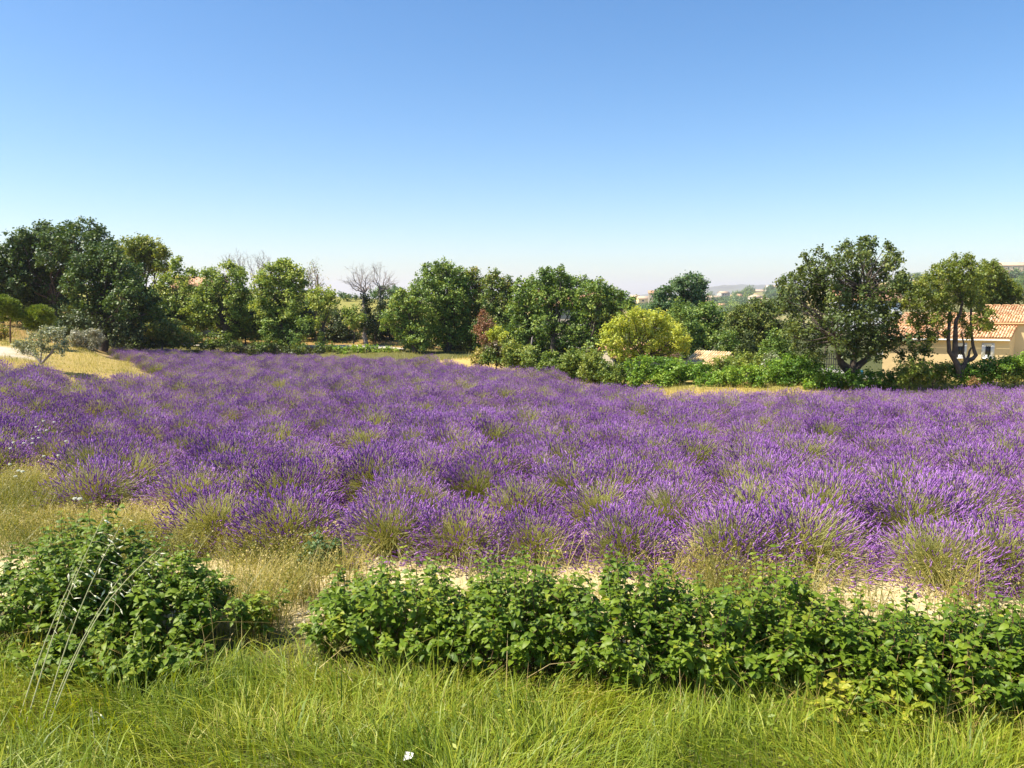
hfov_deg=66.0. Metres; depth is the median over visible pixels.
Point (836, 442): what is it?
lavender bush
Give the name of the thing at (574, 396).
lavender bush
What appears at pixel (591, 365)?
field edge shrub
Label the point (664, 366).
field edge shrub
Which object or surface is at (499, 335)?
vine bush
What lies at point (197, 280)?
house
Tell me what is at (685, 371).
field edge shrub
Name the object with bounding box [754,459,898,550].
lavender bush
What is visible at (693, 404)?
lavender bush
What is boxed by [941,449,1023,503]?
lavender bush
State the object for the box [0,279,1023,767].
ground
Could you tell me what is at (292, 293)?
maple tree
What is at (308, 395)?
lavender bush
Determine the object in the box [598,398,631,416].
lavender bush
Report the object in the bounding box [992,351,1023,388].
field edge shrub
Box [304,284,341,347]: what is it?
hazel tree
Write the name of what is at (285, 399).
lavender bush
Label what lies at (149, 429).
lavender bush
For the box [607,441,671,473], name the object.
lavender bush
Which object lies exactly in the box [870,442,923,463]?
lavender bush
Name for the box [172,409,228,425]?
lavender bush
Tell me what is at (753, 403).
lavender bush
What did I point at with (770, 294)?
hillside tree
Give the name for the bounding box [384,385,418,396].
lavender bush
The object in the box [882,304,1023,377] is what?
ochre house
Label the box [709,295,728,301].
hillside tree
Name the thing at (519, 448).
lavender bush
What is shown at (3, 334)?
yellow shrub
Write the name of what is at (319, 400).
lavender bush
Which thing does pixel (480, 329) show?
dead bush
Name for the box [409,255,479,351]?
oak tree
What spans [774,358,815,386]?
field edge shrub
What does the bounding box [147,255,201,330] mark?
ash tree
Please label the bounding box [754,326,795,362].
undergrowth shrub
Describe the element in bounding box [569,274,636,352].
oak tree
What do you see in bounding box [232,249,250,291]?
bare tree
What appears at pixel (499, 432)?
lavender bush
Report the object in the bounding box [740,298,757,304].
hillside tree
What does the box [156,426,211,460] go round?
lavender bush
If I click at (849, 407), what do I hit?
lavender bush
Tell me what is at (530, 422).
lavender bush
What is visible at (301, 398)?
lavender bush
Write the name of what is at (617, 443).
lavender bush
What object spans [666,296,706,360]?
tree
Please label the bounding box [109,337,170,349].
edge weeds
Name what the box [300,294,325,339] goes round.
undergrowth shrub
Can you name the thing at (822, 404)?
lavender bush
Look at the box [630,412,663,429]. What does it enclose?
lavender bush
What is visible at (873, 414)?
lavender bush
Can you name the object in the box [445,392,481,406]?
lavender bush
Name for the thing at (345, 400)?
lavender bush
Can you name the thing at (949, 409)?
lavender bush
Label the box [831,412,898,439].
lavender bush
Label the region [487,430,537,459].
lavender bush
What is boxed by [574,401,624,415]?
lavender bush
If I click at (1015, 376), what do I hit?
field edge shrub
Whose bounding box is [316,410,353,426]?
lavender bush
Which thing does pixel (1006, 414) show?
lavender bush
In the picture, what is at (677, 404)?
lavender bush
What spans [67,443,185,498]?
lavender bush
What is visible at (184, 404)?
lavender bush
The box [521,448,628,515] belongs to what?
lavender bush
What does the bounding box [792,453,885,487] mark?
lavender bush
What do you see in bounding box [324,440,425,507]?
lavender bush
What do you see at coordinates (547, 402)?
lavender bush
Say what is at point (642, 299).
house
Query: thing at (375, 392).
lavender bush
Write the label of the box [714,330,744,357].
undergrowth shrub
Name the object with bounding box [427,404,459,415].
lavender bush
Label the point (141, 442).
lavender bush
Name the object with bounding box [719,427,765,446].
lavender bush
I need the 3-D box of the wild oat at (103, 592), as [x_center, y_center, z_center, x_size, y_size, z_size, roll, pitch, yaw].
[-2.592,1.450,4.833,0.600,1.219,0.111,-4,7,-30]
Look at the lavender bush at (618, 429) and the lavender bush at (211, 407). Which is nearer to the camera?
the lavender bush at (618, 429)
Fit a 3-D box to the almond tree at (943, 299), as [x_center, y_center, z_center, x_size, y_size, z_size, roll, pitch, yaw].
[17.038,-2.732,30.891,4.541,4.964,2.302,0,6,0]
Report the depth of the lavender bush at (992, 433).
14.51 m
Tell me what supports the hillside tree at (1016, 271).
on the ground at (404, 353)
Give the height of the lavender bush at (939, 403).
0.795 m
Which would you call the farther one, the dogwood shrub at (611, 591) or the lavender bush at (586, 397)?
the lavender bush at (586, 397)
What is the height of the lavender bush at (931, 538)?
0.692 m
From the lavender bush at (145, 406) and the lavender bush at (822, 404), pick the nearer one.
the lavender bush at (145, 406)
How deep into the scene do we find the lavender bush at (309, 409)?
18.96 m
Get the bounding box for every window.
[957,343,966,358]
[981,343,994,358]
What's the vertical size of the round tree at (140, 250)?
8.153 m
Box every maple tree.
[246,257,311,348]
[253,291,315,347]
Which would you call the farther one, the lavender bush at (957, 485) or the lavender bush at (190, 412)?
the lavender bush at (190, 412)
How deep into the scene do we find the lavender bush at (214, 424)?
16.77 m
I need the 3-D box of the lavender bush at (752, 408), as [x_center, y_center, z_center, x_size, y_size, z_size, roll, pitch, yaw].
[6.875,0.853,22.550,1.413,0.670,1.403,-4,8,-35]
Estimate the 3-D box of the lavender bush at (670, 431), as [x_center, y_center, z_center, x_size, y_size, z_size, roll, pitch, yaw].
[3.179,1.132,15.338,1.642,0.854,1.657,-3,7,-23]
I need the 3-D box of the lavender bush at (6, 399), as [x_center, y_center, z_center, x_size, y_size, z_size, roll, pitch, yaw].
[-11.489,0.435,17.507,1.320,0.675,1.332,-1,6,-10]
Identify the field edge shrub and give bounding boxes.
[469,347,485,365]
[477,346,501,366]
[481,340,507,369]
[497,337,534,372]
[518,344,543,372]
[534,349,563,374]
[553,346,590,380]
[575,348,605,382]
[591,358,629,386]
[622,354,662,388]
[646,366,678,386]
[652,356,689,383]
[665,356,699,384]
[688,358,713,381]
[693,370,718,386]
[709,349,760,377]
[712,365,745,386]
[736,361,767,387]
[757,351,801,384]
[761,350,779,366]
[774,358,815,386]
[789,353,828,377]
[801,365,830,389]
[819,364,856,389]
[851,366,897,390]
[890,356,926,390]
[913,358,953,391]
[945,358,984,389]
[972,354,1006,386]
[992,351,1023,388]
[999,367,1023,388]
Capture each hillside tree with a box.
[641,304,651,310]
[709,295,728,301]
[712,303,725,311]
[725,294,743,301]
[725,299,739,315]
[726,297,742,303]
[731,290,747,294]
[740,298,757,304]
[743,285,755,291]
[764,289,780,296]
[766,292,777,298]
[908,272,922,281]
[1005,268,1023,280]
[1015,277,1023,285]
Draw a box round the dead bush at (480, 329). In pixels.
[471,309,496,347]
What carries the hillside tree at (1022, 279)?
on the ground at (404, 353)
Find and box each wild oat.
[17,569,76,724]
[25,515,111,724]
[41,517,136,727]
[46,547,172,733]
[48,576,123,717]
[90,707,103,750]
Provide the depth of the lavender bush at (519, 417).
18.37 m
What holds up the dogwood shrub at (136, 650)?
on the ground at (404, 353)
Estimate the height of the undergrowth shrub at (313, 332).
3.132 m
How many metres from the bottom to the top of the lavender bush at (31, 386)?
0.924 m
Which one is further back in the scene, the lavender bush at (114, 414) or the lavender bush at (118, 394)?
the lavender bush at (118, 394)
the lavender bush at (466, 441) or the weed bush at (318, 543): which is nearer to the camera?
the weed bush at (318, 543)
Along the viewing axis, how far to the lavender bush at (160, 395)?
22.45 m
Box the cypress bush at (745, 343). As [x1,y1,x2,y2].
[734,329,761,375]
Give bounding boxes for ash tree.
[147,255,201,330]
[180,259,255,346]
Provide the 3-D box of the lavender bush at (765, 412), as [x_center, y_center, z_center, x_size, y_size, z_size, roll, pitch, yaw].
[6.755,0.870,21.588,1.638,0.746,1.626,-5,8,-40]
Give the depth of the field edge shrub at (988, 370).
31.09 m
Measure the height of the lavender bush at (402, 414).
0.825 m
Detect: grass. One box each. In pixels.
[0,321,1023,397]
[0,594,1023,767]
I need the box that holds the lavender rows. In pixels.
[0,347,1023,556]
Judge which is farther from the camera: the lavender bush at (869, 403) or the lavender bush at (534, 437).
the lavender bush at (869, 403)
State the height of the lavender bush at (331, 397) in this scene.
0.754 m
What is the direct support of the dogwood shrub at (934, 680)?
on the ground at (404, 353)
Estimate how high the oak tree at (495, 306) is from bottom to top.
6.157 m
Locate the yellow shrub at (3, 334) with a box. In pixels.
[0,323,13,340]
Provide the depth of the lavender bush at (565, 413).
18.13 m
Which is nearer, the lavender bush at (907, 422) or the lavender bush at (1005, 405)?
the lavender bush at (907, 422)
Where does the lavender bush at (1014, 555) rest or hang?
on the ground at (404, 353)
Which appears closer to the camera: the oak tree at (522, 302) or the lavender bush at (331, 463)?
the lavender bush at (331, 463)
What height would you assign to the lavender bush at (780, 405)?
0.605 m
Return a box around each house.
[171,277,228,291]
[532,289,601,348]
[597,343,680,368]
[636,296,647,304]
[648,290,654,302]
[717,291,729,296]
[748,294,762,302]
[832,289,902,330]
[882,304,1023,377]
[999,262,1023,270]
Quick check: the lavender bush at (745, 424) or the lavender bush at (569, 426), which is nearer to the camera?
the lavender bush at (569, 426)
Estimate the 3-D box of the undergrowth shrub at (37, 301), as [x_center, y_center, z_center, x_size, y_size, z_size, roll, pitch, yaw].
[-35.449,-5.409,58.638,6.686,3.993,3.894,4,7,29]
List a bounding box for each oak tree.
[0,215,118,325]
[0,241,33,325]
[56,241,171,351]
[376,279,438,352]
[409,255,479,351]
[455,265,494,350]
[475,267,516,329]
[504,272,549,349]
[527,263,588,351]
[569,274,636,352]
[647,270,712,358]
[671,300,729,350]
[714,294,792,370]
[771,234,939,373]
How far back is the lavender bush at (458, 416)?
17.35 m
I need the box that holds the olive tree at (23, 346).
[10,324,71,364]
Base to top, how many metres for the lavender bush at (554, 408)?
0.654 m
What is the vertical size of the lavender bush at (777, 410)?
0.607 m
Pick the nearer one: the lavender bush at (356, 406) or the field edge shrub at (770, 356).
the lavender bush at (356, 406)
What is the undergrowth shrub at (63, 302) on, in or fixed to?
on the ground at (404, 353)
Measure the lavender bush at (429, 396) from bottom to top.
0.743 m
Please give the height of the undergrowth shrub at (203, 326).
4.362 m
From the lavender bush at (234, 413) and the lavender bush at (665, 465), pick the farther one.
the lavender bush at (234, 413)
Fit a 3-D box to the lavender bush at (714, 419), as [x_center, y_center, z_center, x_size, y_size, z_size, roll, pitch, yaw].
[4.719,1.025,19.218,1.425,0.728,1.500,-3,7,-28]
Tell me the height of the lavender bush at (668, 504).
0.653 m
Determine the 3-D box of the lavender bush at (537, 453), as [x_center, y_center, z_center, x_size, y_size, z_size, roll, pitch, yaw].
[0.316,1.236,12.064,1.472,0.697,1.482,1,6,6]
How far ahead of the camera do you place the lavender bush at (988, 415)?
19.52 m
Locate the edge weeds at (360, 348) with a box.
[331,341,398,353]
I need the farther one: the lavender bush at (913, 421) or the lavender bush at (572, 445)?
the lavender bush at (913, 421)
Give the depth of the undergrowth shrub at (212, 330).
61.81 m
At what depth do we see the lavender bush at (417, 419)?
15.98 m
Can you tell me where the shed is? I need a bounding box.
[684,350,738,378]
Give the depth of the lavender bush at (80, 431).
14.36 m
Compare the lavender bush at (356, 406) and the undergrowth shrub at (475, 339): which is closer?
the lavender bush at (356, 406)
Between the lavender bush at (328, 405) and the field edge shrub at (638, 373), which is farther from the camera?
the field edge shrub at (638, 373)
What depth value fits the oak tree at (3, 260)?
55.19 m
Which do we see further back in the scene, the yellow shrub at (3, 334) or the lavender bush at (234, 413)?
the yellow shrub at (3, 334)
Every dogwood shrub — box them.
[0,542,94,646]
[0,619,215,689]
[1,493,194,642]
[64,543,239,651]
[220,583,290,645]
[296,564,391,657]
[330,545,495,669]
[421,545,602,684]
[526,544,713,692]
[621,557,805,698]
[704,544,848,689]
[754,583,953,713]
[805,667,933,734]
[834,582,1023,718]
[932,582,1023,721]
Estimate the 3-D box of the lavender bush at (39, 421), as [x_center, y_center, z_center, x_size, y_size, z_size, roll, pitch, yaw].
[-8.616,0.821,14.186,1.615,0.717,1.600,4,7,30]
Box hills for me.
[626,284,798,298]
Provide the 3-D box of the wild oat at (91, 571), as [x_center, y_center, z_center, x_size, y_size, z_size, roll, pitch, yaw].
[-2.760,1.450,4.906,0.552,1.202,0.138,-5,8,-37]
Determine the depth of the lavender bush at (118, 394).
21.24 m
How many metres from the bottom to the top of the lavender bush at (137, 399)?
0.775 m
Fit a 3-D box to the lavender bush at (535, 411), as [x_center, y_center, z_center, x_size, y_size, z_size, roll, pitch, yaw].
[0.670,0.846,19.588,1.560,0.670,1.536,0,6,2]
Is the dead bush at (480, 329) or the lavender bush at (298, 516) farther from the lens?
the dead bush at (480, 329)
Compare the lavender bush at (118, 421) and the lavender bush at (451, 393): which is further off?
the lavender bush at (451, 393)
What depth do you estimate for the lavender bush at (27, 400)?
17.27 m
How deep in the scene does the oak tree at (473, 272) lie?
55.40 m
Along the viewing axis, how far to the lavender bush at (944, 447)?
13.46 m
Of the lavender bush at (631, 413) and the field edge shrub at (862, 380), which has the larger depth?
the field edge shrub at (862, 380)
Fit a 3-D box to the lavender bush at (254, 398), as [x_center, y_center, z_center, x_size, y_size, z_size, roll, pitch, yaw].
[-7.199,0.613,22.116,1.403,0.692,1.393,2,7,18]
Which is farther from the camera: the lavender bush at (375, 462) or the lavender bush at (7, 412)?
the lavender bush at (7, 412)
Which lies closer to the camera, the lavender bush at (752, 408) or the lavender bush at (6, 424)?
the lavender bush at (6, 424)
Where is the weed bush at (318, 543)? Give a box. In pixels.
[294,526,348,572]
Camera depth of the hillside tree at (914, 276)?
773.16 m
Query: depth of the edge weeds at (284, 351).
53.44 m
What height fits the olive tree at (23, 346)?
1.527 m
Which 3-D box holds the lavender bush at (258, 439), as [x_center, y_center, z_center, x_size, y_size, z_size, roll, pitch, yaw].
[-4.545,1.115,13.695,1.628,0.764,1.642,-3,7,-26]
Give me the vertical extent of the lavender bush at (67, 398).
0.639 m
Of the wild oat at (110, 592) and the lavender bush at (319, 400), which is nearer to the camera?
the wild oat at (110, 592)
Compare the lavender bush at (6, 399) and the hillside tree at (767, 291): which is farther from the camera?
the hillside tree at (767, 291)
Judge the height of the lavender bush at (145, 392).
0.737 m
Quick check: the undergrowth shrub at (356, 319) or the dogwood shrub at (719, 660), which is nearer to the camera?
the dogwood shrub at (719, 660)
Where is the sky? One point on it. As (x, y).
(635, 145)
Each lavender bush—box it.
[0,371,57,397]
[0,379,37,401]
[0,392,24,409]
[0,397,33,423]
[0,403,22,418]
[0,411,36,432]
[0,411,65,449]
[0,426,42,464]
[0,437,49,476]
[2,386,45,407]
[3,391,79,419]
[10,410,77,443]
[15,373,65,393]
[19,429,95,468]
[26,405,76,429]
[27,432,147,488]
[31,386,64,404]
[31,453,152,512]
[35,400,92,421]
[46,408,99,436]
[49,392,92,408]
[55,388,82,400]
[61,414,138,449]
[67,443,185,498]
[68,390,129,420]
[75,385,107,404]
[82,416,145,435]
[82,424,152,450]
[89,409,131,429]
[90,431,173,463]
[94,388,153,406]
[104,392,156,413]
[109,397,166,420]
[111,407,183,433]
[113,394,167,417]
[119,416,175,448]
[123,386,155,400]
[124,441,194,469]
[131,458,242,515]
[137,408,184,424]
[144,389,181,408]
[148,396,177,415]
[148,475,281,556]
[155,422,215,444]
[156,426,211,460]
[159,404,199,422]
[161,412,210,437]
[162,448,258,493]
[165,399,199,414]
[170,431,270,469]
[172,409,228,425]
[176,394,209,406]
[176,402,234,419]
[179,427,251,459]
[190,410,236,430]
[190,416,231,440]
[192,394,241,412]
[193,446,277,484]
[197,463,289,515]
[205,401,252,428]
[210,389,250,404]
[211,480,352,562]
[214,425,286,458]
[215,416,278,442]
[215,441,289,469]
[216,396,251,405]
[225,394,270,414]
[230,452,349,517]
[239,390,273,404]
[239,404,290,423]
[241,414,291,432]
[242,395,268,405]
[242,417,315,448]
[243,412,288,431]
[254,399,298,415]
[259,415,314,437]
[260,390,306,412]
[270,430,343,466]
[272,439,343,482]
[281,404,331,422]
[282,392,310,410]
[282,411,319,437]
[282,446,363,501]
[295,396,334,417]
[296,391,329,407]
[302,412,345,435]
[305,424,357,453]
[312,398,352,422]
[315,415,369,440]
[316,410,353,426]
[323,388,355,403]
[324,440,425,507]
[325,486,457,567]
[326,419,401,455]
[329,390,371,410]
[331,437,414,471]
[340,396,386,418]
[344,417,383,438]
[345,392,390,411]
[346,404,402,431]
[349,461,454,518]
[350,389,379,398]
[350,398,406,420]
[355,385,392,399]
[365,435,419,456]
[368,448,470,502]
[374,389,412,404]
[374,400,428,424]
[374,420,441,447]
[375,473,471,521]
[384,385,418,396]
[384,394,412,407]
[384,404,431,429]
[388,434,447,459]
[391,489,522,576]
[393,407,457,439]
[399,393,442,413]
[405,441,471,478]
[408,392,444,408]
[414,384,450,397]
[416,408,490,440]
[416,418,493,457]
[423,392,452,405]
[426,453,525,512]
[427,388,463,404]
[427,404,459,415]
[432,430,507,464]
[434,403,462,415]
[436,407,470,419]
[439,396,474,409]
[445,385,470,397]
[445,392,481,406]
[446,437,541,490]
[454,405,509,432]
[459,385,501,405]
[461,404,490,415]
[461,411,527,445]
[462,402,506,423]
[469,396,501,411]
[470,469,575,531]
[471,383,500,397]
[471,500,596,574]
[477,404,520,419]
[485,381,519,402]
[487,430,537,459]
[494,393,529,407]
[496,393,540,412]
[498,437,572,472]
[502,443,578,485]
[503,401,533,418]
[503,404,559,431]
[507,417,574,447]
[510,406,556,422]
[511,417,556,434]
[511,428,570,459]
[517,391,544,400]
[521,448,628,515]
[524,429,617,473]
[531,396,556,404]
[533,394,572,411]
[535,404,593,435]
[541,403,563,412]
[541,472,663,533]
[545,416,590,440]
[549,401,597,422]
[557,392,582,405]
[557,395,582,406]
[558,448,674,508]
[559,494,693,583]
[564,423,616,453]
[564,440,648,481]
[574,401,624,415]
[575,395,606,410]
[580,392,610,402]
[580,409,618,422]
[580,409,636,431]
[583,416,647,448]
[586,436,634,460]
[590,415,634,439]
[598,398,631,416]
[602,412,648,431]
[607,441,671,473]
[608,428,687,461]
[612,475,723,540]
[613,395,662,423]
[615,397,642,411]
[615,407,645,420]
[626,420,669,439]
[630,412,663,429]
[630,451,711,490]
[632,390,672,407]
[638,404,685,424]
[641,396,676,412]
[643,420,684,435]
[643,444,705,472]
[647,419,703,449]
[651,463,722,514]
[652,400,693,415]
[652,494,812,590]
[654,406,714,429]
[654,427,732,472]
[669,415,725,438]
[673,405,717,425]
[675,425,716,448]
[679,399,717,419]
[682,453,768,496]
[684,412,729,437]
[687,402,728,424]
[692,470,822,535]
[696,437,802,479]
[700,433,739,454]
[704,392,750,411]
[705,461,801,519]
[708,402,739,417]
[710,432,788,466]
[714,416,777,439]
[716,412,751,428]
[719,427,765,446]
[722,488,906,590]
[723,406,762,424]
[723,417,768,434]
[723,448,811,490]
[734,401,768,410]
[735,402,767,414]
[740,404,779,422]
[747,410,777,431]
[750,429,795,448]
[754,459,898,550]
[762,420,807,441]
[764,411,814,432]
[765,405,791,417]
[767,413,808,432]
[768,400,798,413]
[770,445,826,473]
[772,427,844,465]
[777,403,821,421]
[785,428,848,454]
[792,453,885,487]
[793,396,839,416]
[794,413,859,446]
[796,396,844,409]
[796,464,880,504]
[799,413,845,432]
[804,406,855,427]
[814,447,887,474]
[816,401,859,418]
[817,441,879,467]
[822,423,889,449]
[828,470,993,554]
[829,403,864,413]
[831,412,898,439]
[840,430,914,461]
[843,407,892,425]
[847,451,949,511]
[850,398,895,414]
[855,508,1020,599]
[861,401,907,420]
[864,454,951,484]
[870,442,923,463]
[872,431,931,456]
[873,420,946,447]
[873,441,958,476]
[879,399,926,419]
[881,413,947,439]
[884,413,940,429]
[884,463,1023,539]
[889,397,936,416]
[899,409,935,425]
[903,422,964,442]
[912,423,993,455]
[913,407,977,429]
[918,396,966,413]
[921,504,1023,597]
[922,413,984,438]
[925,435,1023,477]
[929,403,969,418]
[929,438,991,460]
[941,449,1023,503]
[941,466,1023,525]
[959,402,994,416]
[959,405,1002,418]
[962,410,1001,425]
[963,414,1011,440]
[967,422,1023,443]
[978,431,1023,459]
[979,422,1023,449]
[985,420,1023,438]
[990,399,1023,425]
[995,405,1023,425]
[995,446,1023,471]
[1003,410,1023,427]
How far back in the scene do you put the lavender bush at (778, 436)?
16.16 m
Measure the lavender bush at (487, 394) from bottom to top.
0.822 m
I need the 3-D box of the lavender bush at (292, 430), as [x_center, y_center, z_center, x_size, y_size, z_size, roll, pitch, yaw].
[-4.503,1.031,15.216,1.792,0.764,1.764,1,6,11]
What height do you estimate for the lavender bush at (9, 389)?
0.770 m
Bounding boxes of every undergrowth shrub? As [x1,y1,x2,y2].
[7,295,72,327]
[48,295,92,336]
[54,308,149,349]
[85,303,167,347]
[132,315,192,349]
[144,305,184,345]
[166,326,334,353]
[178,290,224,342]
[207,318,235,337]
[221,296,261,343]
[243,294,264,337]
[257,314,314,349]
[260,309,315,339]
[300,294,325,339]
[317,306,361,343]
[340,303,367,343]
[352,299,390,342]
[360,318,398,341]
[397,336,435,348]
[431,332,472,350]
[468,316,507,349]
[485,320,519,349]
[532,339,557,354]
[556,333,578,359]
[574,337,609,358]
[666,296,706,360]
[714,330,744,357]
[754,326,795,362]
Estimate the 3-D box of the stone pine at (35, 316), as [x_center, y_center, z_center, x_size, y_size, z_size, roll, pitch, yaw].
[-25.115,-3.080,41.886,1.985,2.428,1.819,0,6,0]
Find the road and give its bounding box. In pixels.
[151,342,402,348]
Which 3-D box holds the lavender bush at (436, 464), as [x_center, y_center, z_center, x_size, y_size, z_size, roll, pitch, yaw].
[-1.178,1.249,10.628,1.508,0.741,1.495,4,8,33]
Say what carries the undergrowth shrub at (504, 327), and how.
on the ground at (404, 353)
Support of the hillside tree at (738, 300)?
on the ground at (404, 353)
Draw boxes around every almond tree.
[898,251,999,376]
[971,258,1023,311]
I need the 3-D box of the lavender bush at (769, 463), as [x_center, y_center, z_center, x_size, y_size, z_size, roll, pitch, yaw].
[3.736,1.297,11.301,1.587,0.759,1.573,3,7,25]
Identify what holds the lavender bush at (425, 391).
on the ground at (404, 353)
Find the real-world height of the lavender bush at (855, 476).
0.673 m
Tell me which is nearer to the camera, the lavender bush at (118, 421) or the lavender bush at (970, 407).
the lavender bush at (118, 421)
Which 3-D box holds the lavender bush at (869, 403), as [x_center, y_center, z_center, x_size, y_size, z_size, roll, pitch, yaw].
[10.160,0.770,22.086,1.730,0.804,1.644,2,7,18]
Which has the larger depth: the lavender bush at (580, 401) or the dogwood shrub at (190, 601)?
the lavender bush at (580, 401)
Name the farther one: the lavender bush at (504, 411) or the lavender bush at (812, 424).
the lavender bush at (504, 411)
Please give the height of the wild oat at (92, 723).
0.313 m
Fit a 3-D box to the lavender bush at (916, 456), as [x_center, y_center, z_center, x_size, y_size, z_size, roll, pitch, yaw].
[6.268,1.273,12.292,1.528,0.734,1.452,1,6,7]
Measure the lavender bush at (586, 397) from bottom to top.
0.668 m
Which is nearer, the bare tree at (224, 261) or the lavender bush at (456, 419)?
the lavender bush at (456, 419)
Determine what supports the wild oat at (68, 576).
on the ground at (404, 353)
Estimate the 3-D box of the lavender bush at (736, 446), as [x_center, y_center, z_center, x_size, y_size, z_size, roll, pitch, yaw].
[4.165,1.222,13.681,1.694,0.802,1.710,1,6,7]
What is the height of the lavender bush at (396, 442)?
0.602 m
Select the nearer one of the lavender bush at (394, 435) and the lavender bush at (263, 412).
the lavender bush at (394, 435)
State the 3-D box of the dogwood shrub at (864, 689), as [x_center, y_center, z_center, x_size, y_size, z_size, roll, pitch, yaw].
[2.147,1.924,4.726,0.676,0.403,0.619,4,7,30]
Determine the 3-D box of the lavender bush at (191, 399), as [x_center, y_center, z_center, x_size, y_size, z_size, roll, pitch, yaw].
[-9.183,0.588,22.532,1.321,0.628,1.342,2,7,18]
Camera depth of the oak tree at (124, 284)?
50.17 m
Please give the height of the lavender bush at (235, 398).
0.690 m
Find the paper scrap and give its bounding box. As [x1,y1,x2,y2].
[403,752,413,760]
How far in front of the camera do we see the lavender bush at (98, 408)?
18.50 m
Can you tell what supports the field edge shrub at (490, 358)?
on the ground at (404, 353)
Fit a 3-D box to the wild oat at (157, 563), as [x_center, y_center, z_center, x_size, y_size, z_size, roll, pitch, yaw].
[-2.415,1.550,4.749,0.756,1.040,0.151,-4,7,-30]
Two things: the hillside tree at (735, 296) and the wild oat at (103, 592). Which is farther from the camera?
the hillside tree at (735, 296)
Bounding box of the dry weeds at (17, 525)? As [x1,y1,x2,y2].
[0,445,1023,650]
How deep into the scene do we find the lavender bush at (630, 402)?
23.13 m
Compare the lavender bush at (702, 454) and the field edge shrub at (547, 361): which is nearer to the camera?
the lavender bush at (702, 454)
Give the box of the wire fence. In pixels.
[824,351,840,369]
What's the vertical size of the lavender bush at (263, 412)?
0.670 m
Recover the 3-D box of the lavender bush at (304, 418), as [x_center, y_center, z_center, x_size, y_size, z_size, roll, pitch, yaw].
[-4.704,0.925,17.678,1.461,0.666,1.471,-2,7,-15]
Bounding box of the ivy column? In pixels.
[213,273,261,332]
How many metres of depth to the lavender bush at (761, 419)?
20.26 m
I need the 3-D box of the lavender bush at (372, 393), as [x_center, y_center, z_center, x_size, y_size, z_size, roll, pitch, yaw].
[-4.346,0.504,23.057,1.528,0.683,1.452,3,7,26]
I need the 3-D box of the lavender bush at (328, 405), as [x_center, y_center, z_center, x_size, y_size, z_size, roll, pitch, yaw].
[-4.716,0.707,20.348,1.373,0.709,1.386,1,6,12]
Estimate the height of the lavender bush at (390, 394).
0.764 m
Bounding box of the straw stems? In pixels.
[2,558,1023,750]
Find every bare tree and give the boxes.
[215,254,238,271]
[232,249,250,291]
[247,257,258,288]
[252,250,272,294]
[298,259,328,289]
[339,264,379,344]
[368,262,396,337]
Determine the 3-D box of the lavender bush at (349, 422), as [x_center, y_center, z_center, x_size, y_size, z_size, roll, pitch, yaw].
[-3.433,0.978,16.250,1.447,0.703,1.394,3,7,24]
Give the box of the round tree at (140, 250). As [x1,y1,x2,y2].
[111,232,173,291]
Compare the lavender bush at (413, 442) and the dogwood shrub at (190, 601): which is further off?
the lavender bush at (413, 442)
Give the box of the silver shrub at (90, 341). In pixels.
[66,327,106,351]
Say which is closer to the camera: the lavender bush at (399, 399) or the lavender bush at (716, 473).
the lavender bush at (716, 473)
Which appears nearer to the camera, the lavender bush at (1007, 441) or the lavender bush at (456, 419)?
the lavender bush at (1007, 441)
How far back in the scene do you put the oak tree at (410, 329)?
52.55 m
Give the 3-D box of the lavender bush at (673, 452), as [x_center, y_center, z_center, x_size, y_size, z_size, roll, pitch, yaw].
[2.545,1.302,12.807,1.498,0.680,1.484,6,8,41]
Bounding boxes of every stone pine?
[0,293,23,342]
[20,303,56,340]
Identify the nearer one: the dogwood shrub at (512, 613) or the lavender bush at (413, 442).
the dogwood shrub at (512, 613)
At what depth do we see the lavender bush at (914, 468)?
11.12 m
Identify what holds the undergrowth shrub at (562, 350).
on the ground at (404, 353)
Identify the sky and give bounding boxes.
[0,0,1023,296]
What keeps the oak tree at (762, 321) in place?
on the ground at (404, 353)
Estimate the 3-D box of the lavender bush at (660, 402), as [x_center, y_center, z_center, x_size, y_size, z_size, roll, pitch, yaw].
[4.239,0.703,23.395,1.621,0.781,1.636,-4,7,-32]
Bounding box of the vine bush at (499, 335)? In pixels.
[482,321,508,366]
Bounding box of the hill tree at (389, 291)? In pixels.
[337,284,409,302]
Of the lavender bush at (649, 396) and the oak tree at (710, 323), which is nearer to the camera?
the lavender bush at (649, 396)
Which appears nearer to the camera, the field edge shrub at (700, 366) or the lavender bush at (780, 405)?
the lavender bush at (780, 405)
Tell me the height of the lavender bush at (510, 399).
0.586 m
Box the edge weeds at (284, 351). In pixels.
[197,340,337,355]
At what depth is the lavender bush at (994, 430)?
15.70 m
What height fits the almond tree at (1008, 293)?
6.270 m
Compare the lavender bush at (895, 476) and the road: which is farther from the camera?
the road
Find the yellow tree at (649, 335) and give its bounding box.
[595,305,692,375]
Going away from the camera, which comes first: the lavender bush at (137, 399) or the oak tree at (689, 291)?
the lavender bush at (137, 399)
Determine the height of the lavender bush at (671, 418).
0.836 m
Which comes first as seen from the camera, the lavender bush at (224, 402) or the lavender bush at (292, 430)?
the lavender bush at (292, 430)
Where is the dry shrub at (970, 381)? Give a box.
[966,377,980,389]
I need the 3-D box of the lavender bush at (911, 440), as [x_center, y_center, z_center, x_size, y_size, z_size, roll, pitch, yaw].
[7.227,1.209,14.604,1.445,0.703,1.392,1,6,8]

